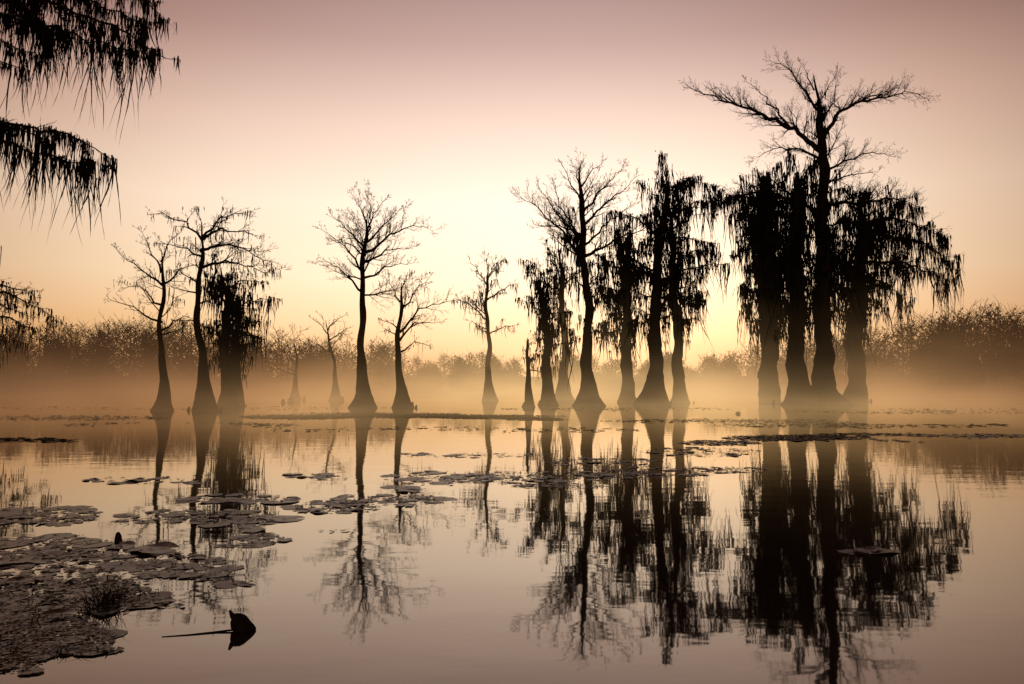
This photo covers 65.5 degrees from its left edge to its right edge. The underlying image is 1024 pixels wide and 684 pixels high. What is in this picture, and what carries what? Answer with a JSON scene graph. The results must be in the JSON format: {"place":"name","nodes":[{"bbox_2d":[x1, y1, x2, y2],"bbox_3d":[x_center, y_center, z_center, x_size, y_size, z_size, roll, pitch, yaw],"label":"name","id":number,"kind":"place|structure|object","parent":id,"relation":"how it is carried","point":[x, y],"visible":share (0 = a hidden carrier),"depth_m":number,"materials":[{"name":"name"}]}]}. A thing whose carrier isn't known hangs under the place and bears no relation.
{"place":"outdoors","nodes":[
{"label":"outdoors","id":0,"kind":"place"},
{"bbox_2d":[0,393,1023,683],"bbox_3d":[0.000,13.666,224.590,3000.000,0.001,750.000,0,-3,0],"label":"lake water","id":1,"kind":"structure","parent":0,"point":[734,577],"depth_m":7.75,"materials":[{"name":"brown liquid"}]},
{"bbox_2d":[0,246,66,373],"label":"bald cypress tree","id":2,"kind":"object","parent":1,"relation":"on","point":[10,304],"visible":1,"depth_m":44.76,"materials":[{"name":"black plant"}]},
{"bbox_2d":[0,606,127,676],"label":"lily pads","id":3,"kind":"object","parent":1,"relation":"on","point":[39,639],"visible":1,"depth_m":4.67,"materials":[{"name":"plant"}]},
{"bbox_2d":[73,598,106,615],"bbox_3d":[-2.782,1.736,5.251,0.160,0.108,0.200,-1,-3,18],"label":"reed tuft","id":4,"kind":"object","parent":1,"relation":"on","point":[90,609],"visible":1,"depth_m":5.24,"materials":[{"name":"plant"}]},
{"bbox_2d":[0,0,180,246],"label":"bald cypress tree","id":5,"kind":"object","parent":1,"relation":"on","point":[18,21],"visible":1,"depth_m":11.22,"materials":[{"name":"black plant"}]},
{"bbox_2d":[71,571,146,611],"bbox_3d":[-2.767,1.672,5.410,0.511,0.254,0.241,0,-3,0],"label":"reed tuft","id":6,"kind":"object","parent":1,"relation":"on","point":[107,601],"visible":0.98,"depth_m":5.39,"materials":[{"name":"brown plant"}]},
{"bbox_2d":[114,532,122,541],"bbox_3d":[-3.797,1.891,7.675,0.082,0.123,0.088,0,-3,0],"label":"cypress knee","id":7,"kind":"object","parent":1,"relation":"on","point":[118,536],"visible":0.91,"depth_m":7.66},
{"bbox_2d":[94,581,146,600],"bbox_3d":[-2.749,1.746,5.552,0.338,0.121,0.289,1,-3,-18],"label":"reed tuft","id":8,"kind":"object","parent":1,"relation":"on","point":[124,593],"visible":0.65,"depth_m":5.56,"materials":[{"name":"brown plant"}]},
{"bbox_2d":[0,505,304,621],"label":"lily pads","id":9,"kind":"object","parent":1,"relation":"on","point":[49,553],"visible":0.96,"depth_m":6.68,"materials":[{"name":"plant"}]},
{"bbox_2d":[103,224,210,411],"bbox_3d":[-20.483,-1.213,46.031,5.625,11.600,3.361,2,-4,-30],"label":"bald cypress tree","id":10,"kind":"object","parent":1,"relation":"on","point":[163,402],"visible":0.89,"depth_m":46.28,"materials":[{"name":"black plant"}]},
{"bbox_2d":[162,610,255,636],"bbox_3d":[-1.816,1.721,4.804,0.534,0.162,0.162,2,-3,-27],"label":"floating dead leaf","id":11,"kind":"object","parent":1,"relation":"on","point":[241,623],"visible":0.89,"depth_m":4.85,"materials":[{"name":"black plant"}]},
{"bbox_2d":[145,196,290,411],"bbox_3d":[-16.777,-2.049,45.839,8.500,13.251,3.578,-1,-3,10],"label":"bald cypress tree","id":12,"kind":"object","parent":1,"relation":"on","point":[204,399],"visible":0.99,"depth_m":46.12,"materials":[{"name":"black plant"}]},
{"bbox_2d":[191,253,282,407],"bbox_3d":[-19.102,-0.578,54.937,6.488,11.295,3.446,0,-3,0],"label":"bald cypress tree","id":13,"kind":"object","parent":1,"relation":"on","point":[228,398],"visible":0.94,"depth_m":54.62,"materials":[{"name":"black plant"}]},
{"bbox_2d":[215,295,270,405],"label":"bald cypress tree","id":14,"kind":"object","parent":1,"relation":"on","point":[239,391],"visible":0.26,"depth_m":57.30,"materials":[{"name":"black plant"}]},
{"bbox_2d":[264,327,308,399],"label":"bald cypress tree","id":15,"kind":"object","parent":1,"relation":"on","point":[295,394],"visible":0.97,"depth_m":80.62,"materials":[{"name":"brown plant"}]},
{"bbox_2d":[84,470,498,530],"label":"lily pads","id":16,"kind":"object","parent":1,"relation":"on","point":[341,499],"visible":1,"depth_m":10.54,"materials":[{"name":"plant"}]},
{"bbox_2d":[304,312,353,400],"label":"bald cypress tree","id":17,"kind":"object","parent":1,"relation":"on","point":[335,394],"visible":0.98,"depth_m":77.98,"materials":[{"name":"brown plant"}]},
{"bbox_2d":[307,180,444,407],"bbox_3d":[-8.848,-3.035,52.591,8.882,15.948,5.286,0,-3,0],"label":"bald cypress tree","id":18,"kind":"object","parent":1,"relation":"on","point":[363,398],"visible":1,"depth_m":52.40,"materials":[{"name":"black plant"}]},
{"bbox_2d":[239,412,566,419],"bbox_3d":[-5.497,3.579,38.829,17.186,0.053,8.504,0,-3,7],"label":"floating plant mat","id":19,"kind":"object","parent":1,"relation":"on","point":[395,414],"visible":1,"depth_m":37.67,"materials":[{"name":"plant"}]},
{"bbox_2d":[378,269,465,408],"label":"bald cypress tree","id":20,"kind":"object","parent":1,"relation":"on","point":[402,399],"visible":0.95,"depth_m":52.30,"materials":[{"name":"black plant"}]},
{"bbox_2d":[452,250,518,400],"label":"bald cypress tree","id":21,"kind":"object","parent":1,"relation":"on","point":[489,393],"visible":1,"depth_m":76.39,"materials":[{"name":"brown plant"}]},
{"bbox_2d":[0,395,1023,441],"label":"floating plant mat","id":22,"kind":"object","parent":1,"relation":"on","point":[256,424],"visible":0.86,"depth_m":31.52,"materials":[{"name":"plant"}]},
{"bbox_2d":[522,323,553,406],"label":"bald cypress tree","id":23,"kind":"object","parent":1,"relation":"on","point":[529,401],"visible":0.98,"depth_m":54.50,"materials":[{"name":"plant"}]},
{"bbox_2d":[514,258,580,404],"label":"bald cypress tree","id":24,"kind":"object","parent":1,"relation":"on","point":[544,311],"visible":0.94,"depth_m":60.30,"materials":[{"name":"black plant"}]},
{"bbox_2d":[530,237,594,399],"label":"bald cypress tree","id":25,"kind":"object","parent":1,"relation":"on","point":[563,391],"visible":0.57,"depth_m":80.66,"materials":[{"name":"black plant"}]},
{"bbox_2d":[396,447,767,488],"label":"lily pads","id":26,"kind":"object","parent":1,"relation":"on","point":[632,473],"visible":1,"depth_m":13.75,"materials":[{"name":"plant"}]},
{"bbox_2d":[508,148,669,406],"bbox_3d":[5.715,-4.587,58.299,12.021,19.665,5.106,0,-3,0],"label":"bald cypress tree","id":27,"kind":"object","parent":1,"relation":"on","point":[588,395],"visible":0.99,"depth_m":57.67,"materials":[{"name":"black plant"}]},
{"bbox_2d":[583,222,651,402],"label":"bald cypress tree","id":28,"kind":"object","parent":1,"relation":"on","point":[627,357],"visible":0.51,"depth_m":68.81,"materials":[{"name":"black plant"}]},
{"bbox_2d":[594,150,733,405],"bbox_3d":[11.238,-4.757,61.549,10.498,20.357,6.365,0,-3,0],"label":"bald cypress tree","id":29,"kind":"object","parent":1,"relation":"on","point":[653,392],"visible":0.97,"depth_m":60.27,"materials":[{"name":"black plant"}]},
{"bbox_2d":[643,197,720,402],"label":"bald cypress tree","id":30,"kind":"object","parent":1,"relation":"on","point":[679,394],"visible":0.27,"depth_m":66.83,"materials":[{"name":"black plant"}]},
{"bbox_2d":[721,161,790,402],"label":"bald cypress tree","id":31,"kind":"object","parent":1,"relation":"on","point":[769,390],"visible":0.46,"depth_m":68.72,"materials":[{"name":"black plant"}]},
{"bbox_2d":[697,146,844,405],"bbox_3d":[20.190,-4.813,60.456,11.048,20.350,7.850,0,-3,0],"label":"bald cypress tree","id":32,"kind":"object","parent":1,"relation":"on","point":[798,392],"visible":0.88,"depth_m":60.40,"materials":[{"name":"black plant"}]},
{"bbox_2d":[679,46,940,405],"bbox_3d":[23.253,-8.749,61.488,19.689,28.322,7.957,0,-3,0],"label":"bald cypress tree","id":33,"kind":"object","parent":1,"relation":"on","point":[824,391],"visible":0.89,"depth_m":60.99,"materials":[{"name":"black plant"}]},
{"bbox_2d":[678,432,1023,554],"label":"lily pads","id":34,"kind":"object","parent":1,"relation":"on","point":[863,550],"visible":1,"depth_m":22.21,"materials":[{"name":"brown plant"}]},
{"bbox_2d":[830,190,965,401],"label":"bald cypress tree","id":35,"kind":"object","parent":1,"relation":"on","point":[855,324],"visible":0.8,"depth_m":72.78,"materials":[{"name":"black plant"}]},
{"bbox_2d":[0,374,1023,395],"bbox_3d":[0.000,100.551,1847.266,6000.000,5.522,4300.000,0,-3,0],"label":"ground","id":36,"kind":"structure","parent":0,"point":[575,389],"depth_m":142.69,"materials":[{"name":"brown soil"}]},
{"bbox_2d":[0,296,1023,396],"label":"distant woodland","id":37,"kind":"object","parent":36,"relation":"on","point":[953,363],"visible":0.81,"depth_m":141.91,"materials":[{"name":"brown plant"}]},
{"bbox_2d":[0,0,1023,376],"label":"sky","id":38,"kind":"structure","parent":0,"point":[279,108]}
]}

